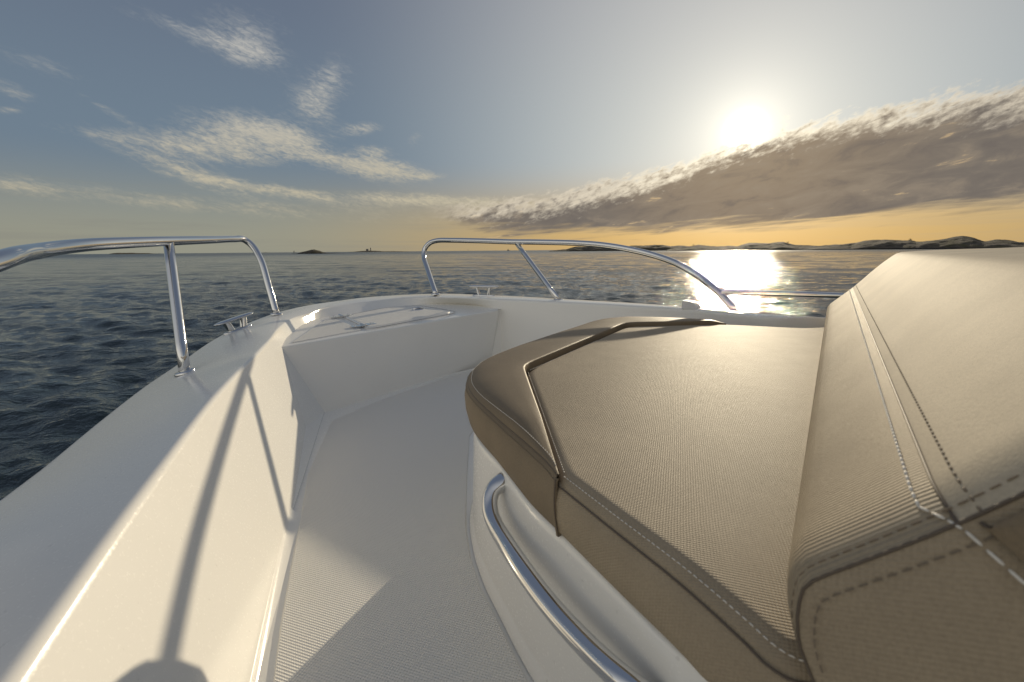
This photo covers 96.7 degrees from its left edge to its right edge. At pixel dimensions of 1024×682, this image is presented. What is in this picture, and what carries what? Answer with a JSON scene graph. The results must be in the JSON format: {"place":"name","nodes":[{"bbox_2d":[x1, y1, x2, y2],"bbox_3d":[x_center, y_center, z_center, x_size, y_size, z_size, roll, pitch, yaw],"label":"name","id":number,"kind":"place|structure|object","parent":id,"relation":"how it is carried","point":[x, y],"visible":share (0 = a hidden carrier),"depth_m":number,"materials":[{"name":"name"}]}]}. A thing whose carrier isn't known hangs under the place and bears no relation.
{"place":"outdoors","nodes":[
{"label":"outdoors","id":0,"kind":"place"},
{"bbox_2d":[111,253,153,253],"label":"island","id":1,"kind":"structure","parent":0,"point":[132,253],"depth_m":1193.08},
{"bbox_2d":[295,249,335,253],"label":"island","id":2,"kind":"structure","parent":0,"point":[313,251],"depth_m":379.64,"materials":[{"name":"grey stone"}]},
{"bbox_2d":[356,251,407,251],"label":"island","id":3,"kind":"structure","parent":0,"point":[381,251],"depth_m":1376.69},
{"bbox_2d":[0,249,945,499],"bbox_3d":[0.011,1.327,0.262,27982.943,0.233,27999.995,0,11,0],"label":"water","id":4,"kind":"structure","parent":0,"point":[87,342],"depth_m":15.07,"materials":[{"name":"blue liquid"}]},
{"bbox_2d":[0,235,844,681],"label":"motorboat","id":5,"kind":"object","parent":4,"relation":"on","point":[322,493],"visible":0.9,"depth_m":0.78,"materials":[{"name":"white plastic"}]},
{"bbox_2d":[465,316,823,681],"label":"sunpad cushion","id":6,"kind":"object","parent":5,"relation":"on","point":[652,467],"visible":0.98,"depth_m":0.57,"materials":[{"name":"beige leather"}]},
{"bbox_2d":[787,247,1023,681],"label":"backrest cushion","id":7,"kind":"object","parent":6,"relation":"on","point":[906,560],"visible":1,"depth_m":0.27,"materials":[{"name":"beige leather"}]},
{"bbox_2d":[0,0,1023,253],"label":"sky","id":8,"kind":"structure","parent":0,"point":[279,125],"materials":[{"name":"blue"}]},
{"bbox_2d":[553,245,685,250],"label":"island","id":9,"kind":"structure","parent":0,"point":[645,247],"depth_m":437.17,"materials":[{"name":"grey stone"}]},
{"bbox_2d":[666,236,1023,250],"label":"island","id":10,"kind":"structure","parent":0,"point":[961,242],"depth_m":281.69,"materials":[{"name":"grey stone"}]}
]}

